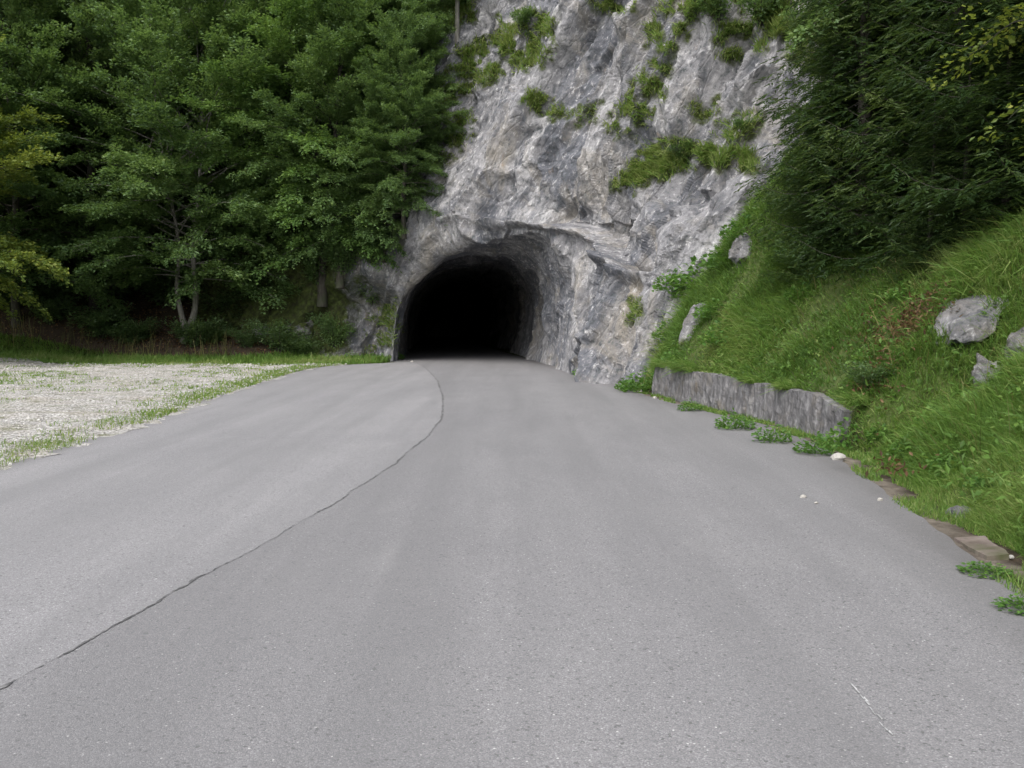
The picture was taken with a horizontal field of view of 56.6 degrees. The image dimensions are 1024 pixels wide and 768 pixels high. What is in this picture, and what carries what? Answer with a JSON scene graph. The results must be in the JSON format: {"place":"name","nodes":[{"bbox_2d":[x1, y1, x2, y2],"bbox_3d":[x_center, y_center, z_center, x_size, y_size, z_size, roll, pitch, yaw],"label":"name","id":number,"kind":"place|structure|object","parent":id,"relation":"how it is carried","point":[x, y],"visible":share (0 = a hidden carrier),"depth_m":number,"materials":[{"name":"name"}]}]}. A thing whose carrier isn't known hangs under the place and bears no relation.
{"place":"outdoors","nodes":[
{"label":"outdoors","id":0,"kind":"place"},
{"bbox_2d":[31,0,824,384],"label":"cliff","id":1,"kind":"structure","parent":0,"point":[541,240],"depth_m":32.97,"materials":[{"name":"stone"}]},
{"bbox_2d":[166,0,401,306],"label":"beech tree","id":2,"kind":"object","parent":1,"relation":"on","point":[292,6],"visible":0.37,"depth_m":37.15,"materials":[{"name":"green plant"}]},
{"bbox_2d":[240,0,345,93],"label":"beech tree","id":3,"kind":"object","parent":1,"relation":"on","point":[288,32],"visible":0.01,"depth_m":40.22,"materials":[{"name":"green plant"}]},
{"bbox_2d":[285,320,313,341],"bbox_3d":[-9.046,-2.207,40.345,1.646,1.146,1.358,-2,4,-23],"label":"boulder","id":4,"kind":"object","parent":1,"relation":"on","point":[302,326],"visible":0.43,"depth_m":39.92,"materials":[{"name":"stone"}]},
{"bbox_2d":[283,234,335,287],"bbox_3d":[-8.049,-5.123,39.875,2.882,2.238,3.110,0,4,3],"label":"shrub","id":5,"kind":"object","parent":1,"relation":"on","point":[312,271],"visible":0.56,"depth_m":39.69,"materials":[{"name":"green plant"}]},
{"bbox_2d":[213,0,418,288],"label":"beech tree","id":6,"kind":"object","parent":1,"relation":"on","point":[326,35],"visible":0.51,"depth_m":36.73,"materials":[{"name":"green plant"}]},
{"bbox_2d":[305,311,360,348],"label":"shrub","id":7,"kind":"object","parent":1,"relation":"on","point":[332,331],"visible":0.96,"depth_m":39.58,"materials":[{"name":"green plant"}]},
{"bbox_2d":[316,227,361,278],"bbox_3d":[-6.634,-5.323,38.745,2.871,2.066,2.660,1,4,19],"label":"shrub","id":8,"kind":"object","parent":1,"relation":"on","point":[344,259],"visible":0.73,"depth_m":38.40,"materials":[{"name":"green plant"}]},
{"bbox_2d":[341,226,393,267],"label":"shrub","id":9,"kind":"object","parent":1,"relation":"on","point":[372,259],"visible":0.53,"depth_m":37.81,"materials":[{"name":"green plant"}]},
{"bbox_2d":[356,283,378,304],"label":"shrub","id":10,"kind":"object","parent":1,"relation":"on","point":[370,301],"visible":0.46,"depth_m":39.45,"materials":[{"name":"green plant"}]},
{"bbox_2d":[320,1,427,173],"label":"beech tree","id":11,"kind":"object","parent":1,"relation":"on","point":[370,58],"visible":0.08,"depth_m":37.41,"materials":[{"name":"green plant"}]},
{"bbox_2d":[322,55,428,262],"bbox_3d":[-5.329,-8.943,37.895,4.854,8.180,4.405,3,5,38],"label":"beech tree","id":12,"kind":"object","parent":1,"relation":"on","point":[370,151],"visible":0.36,"depth_m":36.88,"materials":[{"name":"green plant"}]},
{"bbox_2d":[348,0,466,189],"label":"beech tree","id":13,"kind":"object","parent":1,"relation":"on","point":[431,36],"visible":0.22,"depth_m":37.47,"materials":[{"name":"green plant"}]},
{"bbox_2d":[345,0,472,238],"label":"beech tree","id":14,"kind":"object","parent":1,"relation":"on","point":[397,45],"visible":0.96,"depth_m":36.01,"materials":[{"name":"green plant"}]},
{"bbox_2d":[373,0,476,60],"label":"beech tree","id":15,"kind":"object","parent":1,"relation":"on","point":[423,15],"visible":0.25,"depth_m":37.72,"materials":[{"name":"green plant"}]},
{"bbox_2d":[454,0,459,43],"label":"birch tree","id":16,"kind":"object","parent":1,"relation":"on","point":[457,25],"visible":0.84,"depth_m":38.57,"materials":[{"name":"plant"}]},
{"bbox_2d":[505,5,535,27],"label":"shrub","id":17,"kind":"object","parent":1,"relation":"on","point":[525,14],"visible":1,"depth_m":35.04,"materials":[{"name":"green plant"}]},
{"bbox_2d":[652,268,687,292],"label":"leafy plant","id":18,"kind":"object","parent":1,"relation":"on","point":[656,286],"visible":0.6,"depth_m":22.36,"materials":[{"name":"green plant"}]},
{"bbox_2d":[667,276,694,299],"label":"leafy plant","id":19,"kind":"object","parent":1,"relation":"on","point":[673,294],"visible":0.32,"depth_m":22.08,"materials":[{"name":"green plant"}]},
{"bbox_2d":[691,0,732,25],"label":"shrub","id":20,"kind":"object","parent":1,"relation":"on","point":[720,7],"visible":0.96,"depth_m":25.64,"materials":[{"name":"green plant"}]},
{"bbox_2d":[731,115,755,133],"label":"shrub","id":21,"kind":"object","parent":1,"relation":"on","point":[739,122],"visible":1,"depth_m":23.47,"materials":[{"name":"green plant"}]},
{"bbox_2d":[730,0,784,28],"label":"shrub","id":22,"kind":"object","parent":1,"relation":"on","point":[769,5],"visible":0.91,"depth_m":24.68,"materials":[{"name":"green plant"}]},
{"bbox_2d":[778,2,826,49],"bbox_3d":[7.414,-8.928,23.937,1.591,1.196,1.826,-1,4,-18],"label":"shrub","id":23,"kind":"object","parent":1,"relation":"on","point":[787,13],"visible":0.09,"depth_m":23.75,"materials":[{"name":"green plant"}]},
{"bbox_2d":[0,337,1023,767],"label":"road","id":24,"kind":"structure","parent":0,"point":[512,561],"depth_m":4.99,"materials":[{"name":"grey asphalt"}]},
{"bbox_2d":[792,431,839,455],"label":"weed plant","id":25,"kind":"object","parent":24,"relation":"on","point":[815,448],"visible":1,"depth_m":11.51,"materials":[{"name":"green plant"}]},
{"bbox_2d":[956,561,1013,578],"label":"weed plant","id":26,"kind":"object","parent":24,"relation":"on","point":[977,567],"visible":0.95,"depth_m":6.04,"materials":[{"name":"green plant"}]},
{"bbox_2d":[991,593,1023,615],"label":"weed plant","id":27,"kind":"object","parent":24,"relation":"on","point":[1002,603],"visible":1,"depth_m":5.30,"materials":[{"name":"green plant"}]},
{"bbox_2d":[0,0,1023,672],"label":"ground","id":28,"kind":"structure","parent":0,"point":[480,327],"depth_m":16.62,"materials":[{"name":"green plant"}]},
{"bbox_2d":[0,34,72,320],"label":"hornbeam tree","id":29,"kind":"object","parent":28,"relation":"on","point":[7,142],"visible":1,"depth_m":34.03,"materials":[{"name":"green plant"}]},
{"bbox_2d":[11,289,80,324],"bbox_3d":[-19.566,-3.189,39.555,3.110,1.567,2.882,1,4,9],"label":"shrub","id":30,"kind":"object","parent":28,"relation":"on","point":[49,304],"visible":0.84,"depth_m":39.55,"materials":[{"name":"green plant"}]},
{"bbox_2d":[0,12,101,306],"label":"spruce tree","id":31,"kind":"object","parent":28,"relation":"on","point":[24,209],"visible":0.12,"depth_m":40.59,"materials":[{"name":"green plant"}]},
{"bbox_2d":[33,279,81,302],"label":"shrub","id":32,"kind":"object","parent":28,"relation":"on","point":[53,291],"visible":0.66,"depth_m":40.53,"materials":[{"name":"green plant"}]},
{"bbox_2d":[0,0,159,327],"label":"beech tree","id":33,"kind":"object","parent":28,"relation":"on","point":[26,24],"visible":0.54,"depth_m":37.92,"materials":[{"name":"green plant"}]},
{"bbox_2d":[58,300,135,338],"bbox_3d":[-17.398,-2.656,39.812,3.104,1.687,3.350,-1,4,-18],"label":"shrub","id":34,"kind":"object","parent":28,"relation":"on","point":[100,324],"visible":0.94,"depth_m":39.40,"materials":[{"name":"green plant"}]},
{"bbox_2d":[0,0,203,311],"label":"beech tree","id":35,"kind":"object","parent":28,"relation":"on","point":[94,55],"visible":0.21,"depth_m":39.53,"materials":[{"name":"green plant"}]},
{"bbox_2d":[80,306,128,323],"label":"shrub","id":36,"kind":"object","parent":28,"relation":"on","point":[96,313],"visible":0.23,"depth_m":39.86,"materials":[{"name":"green plant"}]},
{"bbox_2d":[57,251,158,303],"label":"shrub","id":37,"kind":"object","parent":28,"relation":"on","point":[117,294],"visible":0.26,"depth_m":42.37,"materials":[{"name":"green plant"}]},
{"bbox_2d":[44,51,173,225],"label":"spruce tree","id":38,"kind":"object","parent":28,"relation":"on","point":[82,136],"visible":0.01,"depth_m":45.52,"materials":[{"name":"green plant"}]},
{"bbox_2d":[15,0,236,237],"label":"beech tree","id":39,"kind":"object","parent":28,"relation":"on","point":[78,129],"visible":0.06,"depth_m":41.07,"materials":[{"name":"green plant"}]},
{"bbox_2d":[105,316,163,345],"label":"shrub","id":40,"kind":"object","parent":28,"relation":"on","point":[128,324],"visible":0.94,"depth_m":39.27,"materials":[{"name":"green plant"}]},
{"bbox_2d":[133,324,162,341],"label":"shrub","id":41,"kind":"object","parent":28,"relation":"on","point":[145,335],"visible":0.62,"depth_m":39.95,"materials":[{"name":"green plant"}]},
{"bbox_2d":[127,261,207,307],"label":"shrub","id":42,"kind":"object","parent":28,"relation":"on","point":[160,291],"visible":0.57,"depth_m":41.87,"materials":[{"name":"green plant"}]},
{"bbox_2d":[0,0,342,343],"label":"beech tree","id":43,"kind":"object","parent":28,"relation":"on","point":[205,131],"visible":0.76,"depth_m":37.65,"materials":[{"name":"green plant"}]},
{"bbox_2d":[0,357,346,469],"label":"gravel","id":44,"kind":"structure","parent":28,"relation":"on","point":[30,414],"depth_m":19.37,"materials":[{"name":"grey gravel"}]},
{"bbox_2d":[163,315,226,346],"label":"shrub","id":45,"kind":"object","parent":28,"relation":"on","point":[188,329],"visible":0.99,"depth_m":39.23,"materials":[{"name":"green plant"}]},
{"bbox_2d":[188,320,231,342],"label":"shrub","id":46,"kind":"object","parent":28,"relation":"on","point":[219,335],"visible":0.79,"depth_m":39.86,"materials":[{"name":"green plant"}]},
{"bbox_2d":[181,276,259,323],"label":"shrub","id":47,"kind":"object","parent":28,"relation":"on","point":[224,300],"visible":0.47,"depth_m":41.21,"materials":[{"name":"green plant"}]},
{"bbox_2d":[0,362,442,689],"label":"road apron","id":48,"kind":"object","parent":28,"relation":"on","point":[98,535],"visible":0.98,"depth_m":9.02,"materials":[{"name":"grey asphalt"}]},
{"bbox_2d":[118,0,365,309],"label":"beech tree","id":49,"kind":"object","parent":28,"relation":"on","point":[200,235],"visible":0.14,"depth_m":38.61,"materials":[{"name":"green plant"}]},
{"bbox_2d":[222,327,267,348],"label":"shrub","id":50,"kind":"object","parent":28,"relation":"on","point":[250,337],"visible":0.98,"depth_m":39.23,"materials":[{"name":"green plant"}]},
{"bbox_2d":[206,18,326,343],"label":"spruce tree","id":51,"kind":"object","parent":28,"relation":"on","point":[266,282],"visible":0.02,"depth_m":40.54,"materials":[{"name":"green plant"}]},
{"bbox_2d":[240,317,311,351],"bbox_3d":[-9.632,-1.970,38.951,3.110,1.567,2.882,-3,5,-36],"label":"shrub","id":52,"kind":"object","parent":28,"relation":"on","point":[275,342],"visible":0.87,"depth_m":38.92,"materials":[{"name":"green plant"}]},
{"bbox_2d":[269,331,318,354],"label":"shrub","id":53,"kind":"object","parent":28,"relation":"on","point":[292,351],"visible":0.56,"depth_m":38.95,"materials":[{"name":"green plant"}]},
{"bbox_2d":[290,337,330,355],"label":"shrub","id":54,"kind":"object","parent":28,"relation":"on","point":[303,344],"visible":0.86,"depth_m":38.70,"materials":[{"name":"green plant"}]},
{"bbox_2d":[0,261,972,477],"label":"dead leaves","id":55,"kind":"object","parent":28,"relation":"on","point":[910,320],"visible":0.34,"depth_m":12.94,"materials":[{"name":"brown plant"}]},
{"bbox_2d":[0,171,1023,487],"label":"tall grass","id":56,"kind":"structure","parent":28,"relation":"on","point":[710,339],"depth_m":14.29,"materials":[{"name":"green plant"}]},
{"bbox_2d":[617,365,653,391],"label":"weed plant","id":57,"kind":"object","parent":28,"relation":"on","point":[631,384],"visible":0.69,"depth_m":21.65,"materials":[{"name":"green plant"}]},
{"bbox_2d":[650,319,670,340],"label":"leafy plant","id":58,"kind":"object","parent":28,"relation":"on","point":[656,334],"visible":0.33,"depth_m":22.13,"materials":[{"name":"green plant"}]},
{"bbox_2d":[661,346,680,361],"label":"leafy plant","id":59,"kind":"object","parent":28,"relation":"on","point":[671,357],"visible":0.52,"depth_m":20.10,"materials":[{"name":"green plant"}]},
{"bbox_2d":[665,138,696,161],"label":"shrub","id":60,"kind":"object","parent":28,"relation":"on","point":[677,151],"visible":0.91,"depth_m":26.46,"materials":[{"name":"green plant"}]},
{"bbox_2d":[665,253,712,289],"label":"leafy plant","id":61,"kind":"object","parent":28,"relation":"on","point":[674,279],"visible":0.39,"depth_m":21.90,"materials":[{"name":"green plant"}]},
{"bbox_2d":[677,397,702,410],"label":"weed plant","id":62,"kind":"object","parent":28,"relation":"on","point":[687,407],"visible":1,"depth_m":17.09,"materials":[{"name":"green plant"}]},
{"bbox_2d":[679,302,705,349],"bbox_3d":[3.891,-1.259,20.262,0.527,1.342,0.636,28,-13,-10],"label":"boulder","id":63,"kind":"object","parent":28,"relation":"on","point":[688,324],"visible":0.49,"depth_m":20.00,"materials":[{"name":"stone"}]},
{"bbox_2d":[692,297,724,318],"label":"leafy plant","id":64,"kind":"object","parent":28,"relation":"on","point":[701,309],"visible":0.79,"depth_m":19.27,"materials":[{"name":"green plant"}]},
{"bbox_2d":[697,317,732,345],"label":"leafy plant","id":65,"kind":"object","parent":28,"relation":"on","point":[712,336],"visible":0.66,"depth_m":18.14,"materials":[{"name":"green plant"}]},
{"bbox_2d":[699,240,733,268],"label":"leafy plant","id":66,"kind":"object","parent":28,"relation":"on","point":[704,263],"visible":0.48,"depth_m":20.29,"materials":[{"name":"green plant"}]},
{"bbox_2d":[713,408,757,429],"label":"weed plant","id":67,"kind":"object","parent":28,"relation":"on","point":[734,421],"visible":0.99,"depth_m":14.18,"materials":[{"name":"green plant"}]},
{"bbox_2d":[719,214,755,239],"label":"leafy plant","id":68,"kind":"object","parent":28,"relation":"on","point":[730,233],"visible":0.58,"depth_m":19.70,"materials":[{"name":"green plant"}]},
{"bbox_2d":[728,232,751,266],"bbox_3d":[4.760,-2.752,19.709,0.574,0.865,0.634,17,-41,-16],"label":"boulder","id":69,"kind":"object","parent":28,"relation":"on","point":[740,247],"visible":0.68,"depth_m":19.48,"materials":[{"name":"stone"}]},
{"bbox_2d":[652,367,852,446],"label":"retaining wall","id":70,"kind":"structure","parent":28,"relation":"on","point":[802,409],"depth_m":15.63,"materials":[{"name":"stone"}]},
{"bbox_2d":[751,421,792,442],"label":"weed plant","id":71,"kind":"object","parent":28,"relation":"on","point":[771,438],"visible":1,"depth_m":12.63,"materials":[{"name":"green plant"}]},
{"bbox_2d":[783,281,811,299],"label":"leafy plant","id":72,"kind":"object","parent":28,"relation":"on","point":[792,291],"visible":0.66,"depth_m":16.75,"materials":[{"name":"green plant"}]},
{"bbox_2d":[771,233,846,280],"bbox_3d":[5.418,-2.243,17.103,1.522,0.997,1.326,1,4,12],"label":"shrub","id":73,"kind":"object","parent":28,"relation":"on","point":[814,246],"visible":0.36,"depth_m":16.94,"materials":[{"name":"green plant"}]},
{"bbox_2d":[751,40,877,283],"bbox_3d":[5.732,-3.972,17.009,2.682,4.371,2.514,1,4,9],"label":"spruce tree","id":74,"kind":"object","parent":28,"relation":"on","point":[787,273],"visible":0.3,"depth_m":16.95,"materials":[{"name":"green plant"}]},
{"bbox_2d":[734,0,928,254],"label":"spruce tree","id":75,"kind":"object","parent":28,"relation":"on","point":[757,231],"visible":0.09,"depth_m":17.60,"materials":[{"name":"green plant"}]},
{"bbox_2d":[816,417,868,451],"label":"weed plant","id":76,"kind":"object","parent":28,"relation":"on","point":[839,438],"visible":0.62,"depth_m":11.94,"materials":[{"name":"green plant"}]},
{"bbox_2d":[734,0,952,276],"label":"spruce tree","id":77,"kind":"object","parent":28,"relation":"on","point":[863,57],"visible":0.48,"depth_m":16.21,"materials":[{"name":"green plant"}]},
{"bbox_2d":[747,0,945,219],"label":"spruce tree","id":78,"kind":"object","parent":28,"relation":"on","point":[790,111],"visible":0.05,"depth_m":18.10,"materials":[{"name":"green plant"}]},
{"bbox_2d":[850,343,880,362],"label":"leafy plant","id":79,"kind":"object","parent":28,"relation":"on","point":[860,354],"visible":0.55,"depth_m":13.02,"materials":[{"name":"green plant"}]},
{"bbox_2d":[839,360,898,388],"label":"shrub","id":80,"kind":"object","parent":28,"relation":"on","point":[868,374],"visible":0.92,"depth_m":12.16,"materials":[{"name":"green plant"}]},
{"bbox_2d":[784,0,973,123],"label":"beech tree","id":81,"kind":"object","parent":28,"relation":"on","point":[810,22],"visible":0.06,"depth_m":16.04,"materials":[{"name":"green plant"}]},
{"bbox_2d":[864,422,893,440],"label":"leafy plant","id":82,"kind":"object","parent":28,"relation":"on","point":[874,431],"visible":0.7,"depth_m":11.54,"materials":[{"name":"green plant"}]},
{"bbox_2d":[776,0,982,233],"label":"spruce tree","id":83,"kind":"object","parent":28,"relation":"on","point":[874,80],"visible":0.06,"depth_m":16.28,"materials":[{"name":"green plant"}]},
{"bbox_2d":[864,209,925,257],"bbox_3d":[6.326,-2.379,15.373,1.194,0.897,1.370,4,5,45],"label":"shrub","id":84,"kind":"object","parent":28,"relation":"on","point":[878,219],"visible":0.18,"depth_m":15.26,"materials":[{"name":"green plant"}]},
{"bbox_2d":[770,0,1023,284],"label":"spruce tree","id":85,"kind":"object","parent":28,"relation":"on","point":[870,164],"visible":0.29,"depth_m":14.84,"materials":[{"name":"green plant"}]},
{"bbox_2d":[797,2,997,153],"bbox_3d":[8.217,-12.257,16.501,6.057,16.999,5.676,2,4,26],"label":"spruce tree","id":86,"kind":"object","parent":28,"relation":"on","point":[846,19],"visible":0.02,"depth_m":16.36,"materials":[{"name":"green plant"}]},
{"bbox_2d":[886,436,912,456],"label":"leafy plant","id":87,"kind":"object","parent":28,"relation":"on","point":[891,446],"visible":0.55,"depth_m":10.57,"materials":[{"name":"green plant"}]},
{"bbox_2d":[884,279,918,299],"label":"leafy plant","id":88,"kind":"object","parent":28,"relation":"on","point":[896,293],"visible":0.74,"depth_m":13.73,"materials":[{"name":"green plant"}]},
{"bbox_2d":[813,0,1023,176],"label":"spruce tree","id":89,"kind":"object","parent":28,"relation":"on","point":[900,138],"visible":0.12,"depth_m":14.88,"materials":[{"name":"green plant"}]},
{"bbox_2d":[877,86,974,283],"bbox_3d":[6.231,-2.923,14.013,1.557,2.914,1.460,-2,4,-25],"label":"spruce tree","id":90,"kind":"object","parent":28,"relation":"on","point":[929,234],"visible":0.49,"depth_m":14.00,"materials":[{"name":"green plant"}]},
{"bbox_2d":[860,0,1023,238],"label":"spruce tree","id":91,"kind":"object","parent":28,"relation":"on","point":[956,101],"visible":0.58,"depth_m":13.14,"materials":[{"name":"green plant"}]},
{"bbox_2d":[924,449,963,468],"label":"leafy plant","id":92,"kind":"object","parent":28,"relation":"on","point":[937,460],"visible":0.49,"depth_m":9.35,"materials":[{"name":"green plant"}]},
{"bbox_2d":[890,29,1003,268],"bbox_3d":[6.498,-3.350,13.598,1.703,3.400,1.817,-3,5,-35],"label":"spruce tree","id":93,"kind":"object","parent":28,"relation":"on","point":[965,151],"visible":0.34,"depth_m":13.58,"materials":[{"name":"green plant"}]},
{"bbox_2d":[945,505,971,518],"bbox_3d":[3.752,1.129,7.943,0.289,0.247,0.337,-5,3,7],"label":"boulder","id":94,"kind":"object","parent":28,"relation":"on","point":[955,508],"visible":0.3,"depth_m":7.87,"materials":[{"name":"stone"}]},
{"bbox_2d":[930,295,1008,345],"bbox_3d":[5.777,-0.800,12.078,1.118,0.425,1.010,-40,22,-23],"label":"boulder","id":95,"kind":"object","parent":28,"relation":"on","point":[967,307],"visible":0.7,"depth_m":11.78,"materials":[{"name":"stone"}]},
{"bbox_2d":[925,0,1023,213],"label":"spruce tree","id":96,"kind":"object","parent":28,"relation":"on","point":[1012,193],"visible":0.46,"depth_m":12.90,"materials":[{"name":"green plant"}]},
{"bbox_2d":[926,0,1023,155],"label":"maple tree","id":97,"kind":"object","parent":28,"relation":"on","point":[1011,38],"visible":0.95,"depth_m":12.15,"materials":[{"name":"green plant"}]},
{"bbox_2d":[928,0,1023,237],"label":"spruce tree","id":98,"kind":"object","parent":28,"relation":"on","point":[1004,200],"visible":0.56,"depth_m":12.98,"materials":[{"name":"green plant"}]},
{"bbox_2d":[962,467,999,489],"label":"leafy plant","id":99,"kind":"object","parent":28,"relation":"on","point":[972,479],"visible":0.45,"depth_m":8.19,"materials":[{"name":"green plant"}]},
{"bbox_2d":[954,536,1008,559],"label":"kerb slab","id":100,"kind":"structure","parent":28,"relation":"on","point":[984,547],"depth_m":6.67,"materials":[{"name":"concrete"}]},
{"bbox_2d":[971,353,1000,386],"bbox_3d":[5.744,0.054,11.279,0.521,0.997,0.581,-35,10,-7],"label":"boulder","id":101,"kind":"object","parent":28,"relation":"on","point":[980,359],"visible":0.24,"depth_m":11.12,"materials":[{"name":"stone"}]},
{"bbox_2d":[950,42,1023,89],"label":"spruce tree","id":102,"kind":"object","parent":28,"relation":"on","point":[973,69],"visible":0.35,"depth_m":13.34,"materials":[{"name":"green plant"}]},
{"bbox_2d":[1004,327,1023,360],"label":"boulder","id":103,"kind":"object","parent":28,"relation":"on","point":[1012,339],"visible":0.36,"depth_m":11.04,"materials":[{"name":"stone"}]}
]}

